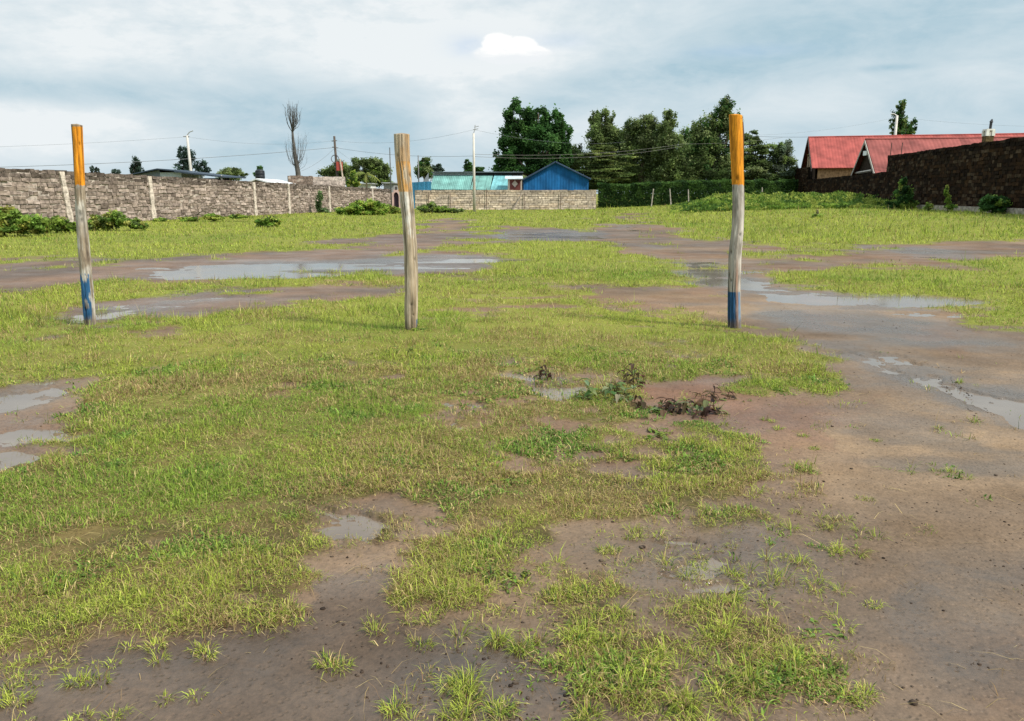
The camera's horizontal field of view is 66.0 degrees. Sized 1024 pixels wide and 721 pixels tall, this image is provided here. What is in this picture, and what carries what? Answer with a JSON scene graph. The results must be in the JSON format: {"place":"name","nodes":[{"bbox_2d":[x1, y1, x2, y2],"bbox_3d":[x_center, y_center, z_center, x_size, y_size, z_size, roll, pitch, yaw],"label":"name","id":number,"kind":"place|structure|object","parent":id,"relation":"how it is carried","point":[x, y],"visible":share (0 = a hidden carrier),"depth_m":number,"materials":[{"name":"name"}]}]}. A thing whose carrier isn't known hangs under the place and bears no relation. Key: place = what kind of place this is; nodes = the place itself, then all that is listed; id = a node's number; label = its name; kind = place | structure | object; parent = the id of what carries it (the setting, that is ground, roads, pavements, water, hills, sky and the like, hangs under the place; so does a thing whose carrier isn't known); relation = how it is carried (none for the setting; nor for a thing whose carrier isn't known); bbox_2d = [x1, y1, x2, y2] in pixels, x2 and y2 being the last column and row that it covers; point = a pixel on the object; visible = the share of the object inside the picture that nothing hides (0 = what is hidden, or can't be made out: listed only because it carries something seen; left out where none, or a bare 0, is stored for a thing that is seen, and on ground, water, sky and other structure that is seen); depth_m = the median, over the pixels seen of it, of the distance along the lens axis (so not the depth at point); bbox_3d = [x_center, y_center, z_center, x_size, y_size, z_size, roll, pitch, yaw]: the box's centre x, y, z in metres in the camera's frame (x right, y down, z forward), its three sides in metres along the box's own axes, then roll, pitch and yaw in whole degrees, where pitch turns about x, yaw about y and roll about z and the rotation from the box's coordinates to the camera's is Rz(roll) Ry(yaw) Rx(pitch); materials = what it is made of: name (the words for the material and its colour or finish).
{"place":"outdoors","nodes":[
{"label":"outdoors","id":0,"kind":"place"},
{"bbox_2d":[0,194,1023,720],"bbox_3d":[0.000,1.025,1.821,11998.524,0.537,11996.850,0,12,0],"label":"ground","id":1,"kind":"structure","parent":0,"point":[936,650],"depth_m":4.26,"materials":[{"name":"soil"}]},
{"bbox_2d":[0,205,50,236],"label":"shrub","id":2,"kind":"object","parent":1,"relation":"on","point":[13,219],"visible":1,"depth_m":29.89,"materials":[{"name":"green plant"}]},
{"bbox_2d":[0,380,67,412],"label":"puddle","id":3,"kind":"object","parent":1,"relation":"on","point":[10,402],"visible":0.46,"depth_m":6.39,"materials":[{"name":"liquid"}]},
{"bbox_2d":[0,429,90,470],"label":"puddle","id":4,"kind":"object","parent":1,"relation":"on","point":[15,458],"visible":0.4,"depth_m":5.35,"materials":[{"name":"liquid"}]},
{"bbox_2d":[43,215,76,232],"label":"shrub","id":5,"kind":"object","parent":1,"relation":"on","point":[57,224],"visible":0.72,"depth_m":32.66,"materials":[{"name":"green plant"}]},
{"bbox_2d":[71,124,95,324],"bbox_3d":[-5.222,-1.507,9.634,0.234,2.663,0.145,0,12,0],"label":"goal post","id":6,"kind":"object","parent":1,"relation":"on","point":[86,280],"visible":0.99,"depth_m":9.57,"materials":[{"name":"wood"}]},
{"bbox_2d":[89,165,120,173],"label":"tree","id":7,"kind":"object","parent":1,"relation":"on","point":[96,169],"visible":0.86,"depth_m":116.58,"materials":[{"name":"green plant"}]},
{"bbox_2d":[87,209,148,230],"bbox_3d":[-17.520,-6.050,34.781,2.842,1.248,1.023,0,12,0],"label":"shrub","id":8,"kind":"object","parent":1,"relation":"on","point":[115,218],"visible":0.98,"depth_m":34.60,"materials":[{"name":"green plant"}]},
{"bbox_2d":[129,156,144,173],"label":"tree","id":9,"kind":"object","parent":1,"relation":"on","point":[135,166],"visible":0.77,"depth_m":126.16,"materials":[{"name":"green plant"}]},
{"bbox_2d":[71,295,228,322],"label":"puddle","id":10,"kind":"object","parent":1,"relation":"on","point":[104,316],"visible":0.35,"depth_m":10.88,"materials":[{"name":"liquid"}]},
{"bbox_2d":[183,130,192,170],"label":"street lamp","id":11,"kind":"object","parent":1,"relation":"on","point":[189,155],"visible":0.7,"depth_m":73.50,"materials":[{"name":"metal"}]},
{"bbox_2d":[4,137,177,146],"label":"power line","id":12,"kind":"object","parent":11,"relation":"attached to","point":[95,142],"visible":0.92,"depth_m":68.89,"materials":[{"name":"metal"}]},
{"bbox_2d":[132,168,245,179],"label":"shed","id":13,"kind":"structure","parent":1,"relation":"on","point":[156,172],"depth_m":58.43,"materials":[{"name":"paint"}]},
{"bbox_2d":[173,145,211,172],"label":"tree","id":14,"kind":"object","parent":1,"relation":"on","point":[183,161],"visible":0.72,"depth_m":121.03,"materials":[{"name":"green plant"}]},
{"bbox_2d":[0,168,390,221],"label":"stone wall","id":15,"kind":"structure","parent":1,"relation":"on","point":[47,193],"depth_m":49.00,"materials":[{"name":"grey stone"}]},
{"bbox_2d":[152,210,249,221],"bbox_3d":[-18.290,-8.363,46.427,6.079,0.956,1.486,0,12,0],"label":"shrub","id":16,"kind":"object","parent":1,"relation":"on","point":[212,216],"visible":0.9,"depth_m":46.29,"materials":[{"name":"green plant"}]},
{"bbox_2d":[212,167,248,180],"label":"tree","id":17,"kind":"object","parent":1,"relation":"on","point":[233,171],"visible":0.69,"depth_m":92.19,"materials":[{"name":"green plant"}]},
{"bbox_2d":[253,165,262,176],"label":"tree","id":18,"kind":"object","parent":1,"relation":"on","point":[260,167],"visible":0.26,"depth_m":116.58,"materials":[{"name":"green plant"}]},
{"bbox_2d":[255,169,264,178],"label":"water tank","id":19,"kind":"object","parent":1,"relation":"on","point":[259,173],"visible":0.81,"depth_m":75.60,"materials":[{"name":"plastic"}]},
{"bbox_2d":[252,214,282,226],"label":"shrub","id":20,"kind":"object","parent":1,"relation":"on","point":[273,221],"visible":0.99,"depth_m":38.35,"materials":[{"name":"green plant"}]},
{"bbox_2d":[250,178,290,183],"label":"house","id":21,"kind":"structure","parent":1,"relation":"on","point":[266,180],"depth_m":71.33,"materials":[{"name":"paint"}]},
{"bbox_2d":[284,101,306,175],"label":"bare tree","id":22,"kind":"object","parent":1,"relation":"on","point":[296,164],"visible":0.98,"depth_m":84.91,"materials":[{"name":"brown plant"}]},
{"bbox_2d":[287,175,345,185],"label":"block wall","id":23,"kind":"structure","parent":1,"relation":"on","point":[327,181],"depth_m":79.45,"materials":[{"name":"stone"}]},
{"bbox_2d":[314,190,330,212],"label":"shrub","id":24,"kind":"object","parent":1,"relation":"on","point":[319,207],"visible":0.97,"depth_m":67.00,"materials":[{"name":"green plant"}]},
{"bbox_2d":[135,259,529,279],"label":"puddle","id":25,"kind":"object","parent":1,"relation":"on","point":[220,272],"visible":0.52,"depth_m":17.33,"materials":[{"name":"liquid"}]},
{"bbox_2d":[316,159,350,181],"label":"tree","id":26,"kind":"object","parent":1,"relation":"on","point":[330,171],"visible":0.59,"depth_m":101.41,"materials":[{"name":"green plant"}]},
{"bbox_2d":[331,136,342,176],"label":"utility pole","id":27,"kind":"object","parent":1,"relation":"on","point":[339,166],"visible":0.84,"depth_m":83.24,"materials":[{"name":"brown wood"}]},
{"bbox_2d":[13,147,333,166],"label":"power line","id":28,"kind":"object","parent":27,"relation":"attached to","point":[174,159],"visible":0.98,"depth_m":74.56,"materials":[{"name":"metal"}]},
{"bbox_2d":[335,147,457,156],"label":"power line","id":29,"kind":"object","parent":27,"relation":"attached to","point":[429,156],"visible":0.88,"depth_m":72.28,"materials":[{"name":"metal"}]},
{"bbox_2d":[345,170,360,186],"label":"tree","id":30,"kind":"object","parent":1,"relation":"on","point":[353,182],"visible":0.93,"depth_m":89.65,"materials":[{"name":"green plant"}]},
{"bbox_2d":[315,510,391,542],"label":"puddle","id":31,"kind":"object","parent":1,"relation":"on","point":[364,532],"visible":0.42,"depth_m":3.93,"materials":[{"name":"liquid"}]},
{"bbox_2d":[332,198,389,214],"bbox_3d":[-11.599,-11.666,60.497,4.353,1.597,2.414,-2,12,-11],"label":"shrub","id":32,"kind":"object","parent":1,"relation":"on","point":[368,207],"visible":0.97,"depth_m":59.95,"materials":[{"name":"green plant"}]},
{"bbox_2d":[354,172,379,187],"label":"palm","id":33,"kind":"object","parent":1,"relation":"on","point":[366,177],"visible":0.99,"depth_m":87.55,"materials":[{"name":"green plant"}]},
{"bbox_2d":[358,183,377,187],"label":"outbuilding","id":34,"kind":"structure","parent":1,"relation":"on","point":[371,185],"depth_m":93.75,"materials":[{"name":"paint"}]},
{"bbox_2d":[345,156,393,187],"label":"tree","id":35,"kind":"object","parent":1,"relation":"on","point":[379,169],"visible":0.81,"depth_m":96.75,"materials":[{"name":"green plant"}]},
{"bbox_2d":[381,182,397,191],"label":"outbuilding","id":36,"kind":"structure","parent":1,"relation":"on","point":[393,185],"depth_m":95.70,"materials":[{"name":"paint"}]},
{"bbox_2d":[389,147,391,204],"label":"utility pole","id":37,"kind":"object","parent":1,"relation":"on","point":[390,176],"visible":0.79,"depth_m":76.92,"materials":[{"name":"metal"}]},
{"bbox_2d":[385,204,400,213],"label":"shrub","id":38,"kind":"object","parent":1,"relation":"on","point":[394,210],"visible":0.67,"depth_m":64.37,"materials":[{"name":"green plant"}]},
{"bbox_2d":[392,187,400,207],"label":"gateway","id":39,"kind":"object","parent":1,"relation":"on","point":[395,198],"visible":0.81,"depth_m":78.49,"materials":[{"name":"paint"}]},
{"bbox_2d":[394,192,398,206],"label":"door","id":40,"kind":"structure","parent":39,"relation":"in","point":[396,197],"depth_m":78.59,"materials":[{"name":"paint"}]},
{"bbox_2d":[392,345,415,353],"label":"broadleaf weed","id":41,"kind":"object","parent":1,"relation":"on","point":[409,348],"visible":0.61,"depth_m":8.20,"materials":[{"name":"green plant"}]},
{"bbox_2d":[394,133,417,329],"bbox_3d":[-1.234,-1.366,9.286,0.238,2.531,0.171,0,12,0],"label":"goal post","id":42,"kind":"object","parent":1,"relation":"on","point":[402,158],"visible":1,"depth_m":9.19,"materials":[{"name":"beige wood"}]},
{"bbox_2d":[412,181,430,207],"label":"fence","id":43,"kind":"object","parent":1,"relation":"on","point":[421,185],"visible":0.38,"depth_m":85.08,"materials":[{"name":"blue metal"}]},
{"bbox_2d":[411,324,432,331],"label":"broadleaf weed","id":44,"kind":"object","parent":1,"relation":"on","point":[417,328],"visible":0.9,"depth_m":9.43,"materials":[{"name":"green plant"}]},
{"bbox_2d":[413,157,433,180],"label":"tree","id":45,"kind":"object","parent":1,"relation":"on","point":[425,167],"visible":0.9,"depth_m":111.46,"materials":[{"name":"green plant"}]},
{"bbox_2d":[431,163,444,171],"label":"tree","id":46,"kind":"object","parent":1,"relation":"on","point":[437,167],"visible":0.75,"depth_m":121.28,"materials":[{"name":"green plant"}]},
{"bbox_2d":[415,201,464,212],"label":"shrub","id":47,"kind":"object","parent":1,"relation":"on","point":[431,206],"visible":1,"depth_m":66.75,"materials":[{"name":"green plant"}]},
{"bbox_2d":[442,403,484,428],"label":"puddle","id":48,"kind":"object","parent":1,"relation":"on","point":[449,405],"visible":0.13,"depth_m":6.21,"materials":[{"name":"liquid"}]},
{"bbox_2d":[423,172,522,189],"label":"workshop","id":49,"kind":"structure","parent":1,"relation":"on","point":[464,180],"depth_m":88.18,"materials":[{"name":"paint"}]},
{"bbox_2d":[462,158,484,171],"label":"tree","id":50,"kind":"object","parent":1,"relation":"on","point":[467,166],"visible":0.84,"depth_m":116.24,"materials":[{"name":"green plant"}]},
{"bbox_2d":[473,126,477,211],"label":"utility pole","id":51,"kind":"object","parent":1,"relation":"on","point":[474,199],"visible":0.91,"depth_m":69.04,"materials":[{"name":"paint"}]},
{"bbox_2d":[475,146,680,157],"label":"power line","id":52,"kind":"object","parent":51,"relation":"attached to","point":[594,156],"visible":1,"depth_m":79.57,"materials":[{"name":"metal"}]},
{"bbox_2d":[480,144,679,154],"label":"power line","id":53,"kind":"object","parent":51,"relation":"attached to","point":[590,153],"visible":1,"depth_m":79.16,"materials":[{"name":"metal"}]},
{"bbox_2d":[466,459,521,488],"bbox_3d":[-0.106,0.677,4.590,0.363,0.098,0.461,0,12,0],"label":"broadleaf weed","id":54,"kind":"object","parent":1,"relation":"on","point":[505,480],"visible":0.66,"depth_m":4.55,"materials":[{"name":"green plant"}]},
{"bbox_2d":[478,566,531,593],"bbox_3d":[-0.026,0.932,3.365,0.201,0.069,0.202,7,14,31],"label":"broadleaf weed","id":55,"kind":"object","parent":1,"relation":"on","point":[524,573],"visible":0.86,"depth_m":3.36,"materials":[{"name":"green plant"}]},
{"bbox_2d":[415,188,595,209],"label":"boundary wall","id":56,"kind":"structure","parent":1,"relation":"on","point":[526,199],"depth_m":80.40,"materials":[{"name":"stone"}]},
{"bbox_2d":[0,204,1023,720],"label":"grass","id":57,"kind":"structure","parent":1,"relation":"on","point":[624,666],"depth_m":4.89,"materials":[{"name":"green plant"}]},
{"bbox_2d":[505,176,522,189],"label":"kiosk","id":58,"kind":"object","parent":1,"relation":"on","point":[514,182],"visible":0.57,"depth_m":84.39,"materials":[{"name":"paint"}]},
{"bbox_2d":[8,289,1023,720],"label":"soil crumbs","id":59,"kind":"object","parent":1,"relation":"on","point":[912,701],"visible":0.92,"depth_m":3.08,"materials":[{"name":"soil"}]},
{"bbox_2d":[488,96,573,181],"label":"tree","id":60,"kind":"object","parent":1,"relation":"on","point":[533,154],"visible":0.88,"depth_m":103.23,"materials":[{"name":"green plant"}]},
{"bbox_2d":[500,373,586,400],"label":"puddle","id":61,"kind":"object","parent":1,"relation":"on","point":[549,389],"visible":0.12,"depth_m":6.72,"materials":[{"name":"liquid"}]},
{"bbox_2d":[532,365,556,380],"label":"broadleaf weed","id":62,"kind":"object","parent":1,"relation":"on","point":[542,372],"visible":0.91,"depth_m":7.02,"materials":[{"name":"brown plant"}]},
{"bbox_2d":[498,232,605,238],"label":"puddle","id":63,"kind":"object","parent":1,"relation":"on","point":[577,237],"visible":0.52,"depth_m":30.72,"materials":[{"name":"liquid"}]},
{"bbox_2d":[522,161,590,189],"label":"shed","id":64,"kind":"structure","parent":1,"relation":"on","point":[555,175],"depth_m":87.75,"materials":[{"name":"blue metal"}]},
{"bbox_2d":[560,143,587,175],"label":"tree","id":65,"kind":"object","parent":1,"relation":"on","point":[575,164],"visible":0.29,"depth_m":108.16,"materials":[{"name":"green plant"}]},
{"bbox_2d":[575,106,621,182],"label":"tree","id":66,"kind":"object","parent":1,"relation":"on","point":[605,132],"visible":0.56,"depth_m":105.55,"materials":[{"name":"green plant"}]},
{"bbox_2d":[574,144,641,196],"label":"tree","id":67,"kind":"object","parent":1,"relation":"on","point":[607,167],"visible":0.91,"depth_m":96.52,"materials":[{"name":"green plant"}]},
{"bbox_2d":[574,378,645,403],"bbox_3d":[0.777,0.306,6.307,0.576,0.268,0.571,0,12,0],"label":"broadleaf weed","id":68,"kind":"object","parent":1,"relation":"on","point":[591,391],"visible":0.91,"depth_m":6.30,"materials":[{"name":"green plant"}]},
{"bbox_2d":[588,170,648,191],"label":"tree","id":69,"kind":"object","parent":1,"relation":"on","point":[626,182],"visible":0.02,"depth_m":107.97,"materials":[{"name":"green plant"}]},
{"bbox_2d":[616,363,644,387],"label":"broadleaf weed","id":70,"kind":"object","parent":1,"relation":"on","point":[633,373],"visible":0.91,"depth_m":6.72,"materials":[{"name":"green plant"}]},
{"bbox_2d":[615,111,660,183],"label":"tree","id":71,"kind":"object","parent":1,"relation":"on","point":[636,137],"visible":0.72,"depth_m":103.83,"materials":[{"name":"green plant"}]},
{"bbox_2d":[629,395,649,408],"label":"broadleaf weed","id":72,"kind":"object","parent":1,"relation":"on","point":[643,405],"visible":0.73,"depth_m":6.02,"materials":[{"name":"green plant"}]},
{"bbox_2d":[643,427,673,442],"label":"broadleaf weed","id":73,"kind":"object","parent":1,"relation":"on","point":[660,434],"visible":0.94,"depth_m":5.33,"materials":[{"name":"green plant"}]},
{"bbox_2d":[648,108,697,193],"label":"tree","id":74,"kind":"object","parent":1,"relation":"on","point":[672,163],"visible":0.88,"depth_m":102.04,"materials":[{"name":"green plant"}]},
{"bbox_2d":[677,124,689,195],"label":"tree","id":75,"kind":"object","parent":1,"relation":"on","point":[685,133],"visible":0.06,"depth_m":109.61,"materials":[{"name":"green plant"}]},
{"bbox_2d":[648,395,726,418],"bbox_3d":[1.346,0.395,5.930,0.597,0.247,0.455,5,13,21],"label":"broadleaf weed","id":76,"kind":"object","parent":1,"relation":"on","point":[705,409],"visible":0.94,"depth_m":5.89,"materials":[{"name":"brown plant"}]},
{"bbox_2d":[596,178,797,207],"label":"hedge","id":77,"kind":"object","parent":1,"relation":"on","point":[641,195],"visible":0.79,"depth_m":91.18,"materials":[{"name":"green plant"}]},
{"bbox_2d":[657,541,750,592],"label":"puddle","id":78,"kind":"object","parent":1,"relation":"on","point":[707,575],"visible":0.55,"depth_m":3.47,"materials":[{"name":"liquid"}]},
{"bbox_2d":[682,94,744,186],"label":"tree","id":79,"kind":"object","parent":1,"relation":"on","point":[703,133],"visible":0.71,"depth_m":103.63,"materials":[{"name":"green plant"}]},
{"bbox_2d":[693,384,735,402],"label":"broadleaf weed","id":80,"kind":"object","parent":1,"relation":"on","point":[713,397],"visible":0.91,"depth_m":6.37,"materials":[{"name":"brown plant"}]},
{"bbox_2d":[713,167,756,192],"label":"tree","id":81,"kind":"object","parent":1,"relation":"on","point":[726,173],"visible":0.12,"depth_m":102.90,"materials":[{"name":"green plant"}]},
{"bbox_2d":[728,114,744,328],"bbox_3d":[2.660,-1.508,9.413,0.294,2.756,0.168,0,12,0],"label":"goal post","id":82,"kind":"object","parent":1,"relation":"on","point":[736,129],"visible":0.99,"depth_m":9.33,"materials":[{"name":"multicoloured wood"}]},
{"bbox_2d":[730,130,783,179],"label":"tree","id":83,"kind":"object","parent":1,"relation":"on","point":[756,166],"visible":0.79,"depth_m":99.84,"materials":[{"name":"green plant"}]},
{"bbox_2d":[670,190,888,213],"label":"undergrowth","id":84,"kind":"object","parent":1,"relation":"on","point":[721,202],"visible":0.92,"depth_m":64.88,"materials":[{"name":"green plant"}]},
{"bbox_2d":[764,139,797,180],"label":"tree","id":85,"kind":"object","parent":1,"relation":"on","point":[781,152],"visible":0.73,"depth_m":100.44,"materials":[{"name":"green plant"}]},
{"bbox_2d":[795,167,810,192],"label":"stone wall","id":86,"kind":"structure","parent":1,"relation":"on","point":[802,175],"depth_m":97.05,"materials":[{"name":"brown stone"}]},
{"bbox_2d":[810,210,822,217],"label":"shrub","id":87,"kind":"object","parent":1,"relation":"on","point":[817,214],"visible":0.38,"depth_m":44.98,"materials":[{"name":"green plant"}]},
{"bbox_2d":[797,618,846,641],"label":"grass","id":88,"kind":"structure","parent":1,"relation":"on","point":[828,634],"depth_m":2.96,"materials":[{"name":"green plant"}]},
{"bbox_2d":[669,262,984,317],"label":"puddle","id":89,"kind":"object","parent":1,"relation":"on","point":[902,301],"visible":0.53,"depth_m":12.53,"materials":[{"name":"liquid"}]},
{"bbox_2d":[806,172,885,198],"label":"stone wall","id":90,"kind":"structure","parent":1,"relation":"on","point":[871,183],"depth_m":75.78,"materials":[{"name":"brown stone"}]},
{"bbox_2d":[892,113,897,134],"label":"street lamp","id":91,"kind":"object","parent":1,"relation":"on","point":[896,124],"visible":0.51,"depth_m":111.39,"materials":[{"name":"metal"}]},
{"bbox_2d":[885,176,919,208],"bbox_3d":[29.096,-12.312,58.550,2.597,2.728,1.688,0,12,0],"label":"shrub","id":92,"kind":"object","parent":1,"relation":"on","point":[904,199],"visible":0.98,"depth_m":58.39,"materials":[{"name":"green plant"}]},
{"bbox_2d":[888,99,917,134],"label":"tree","id":93,"kind":"object","parent":1,"relation":"on","point":[904,127],"visible":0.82,"depth_m":116.90,"materials":[{"name":"green plant"}]},
{"bbox_2d":[801,133,1023,179],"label":"house","id":94,"kind":"structure","parent":1,"relation":"on","point":[829,156],"depth_m":93.27,"materials":[{"name":"metal"},{"name":"brick"},{"name":"wood"}]},
{"bbox_2d":[829,353,1023,428],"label":"puddle","id":95,"kind":"object","parent":1,"relation":"on","point":[1003,408],"visible":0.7,"depth_m":6.35,"materials":[{"name":"liquid"}]},
{"bbox_2d":[850,119,1023,175],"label":"house","id":96,"kind":"structure","parent":1,"relation":"on","point":[874,153],"depth_m":73.58,"materials":[{"name":"metal"}]},
{"bbox_2d":[923,202,954,210],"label":"shrub","id":97,"kind":"object","parent":1,"relation":"on","point":[929,206],"visible":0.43,"depth_m":52.97,"materials":[{"name":"green plant"}]},
{"bbox_2d":[943,185,957,211],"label":"shrub","id":98,"kind":"object","parent":1,"relation":"on","point":[949,205],"visible":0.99,"depth_m":49.92,"materials":[{"name":"green plant"}]},
{"bbox_2d":[882,137,1023,214],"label":"stone wall","id":99,"kind":"structure","parent":1,"relation":"on","point":[971,175],"depth_m":51.57,"materials":[{"name":"brown stone"}]},
{"bbox_2d":[976,194,1012,213],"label":"shrub","id":100,"kind":"object","parent":1,"relation":"on","point":[995,204],"visible":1,"depth_m":45.34,"materials":[{"name":"green plant"}]},
{"bbox_2d":[0,0,1023,193],"label":"sky","id":101,"kind":"structure","parent":0,"point":[366,73],"materials":[{"name":"grey"}]}
]}

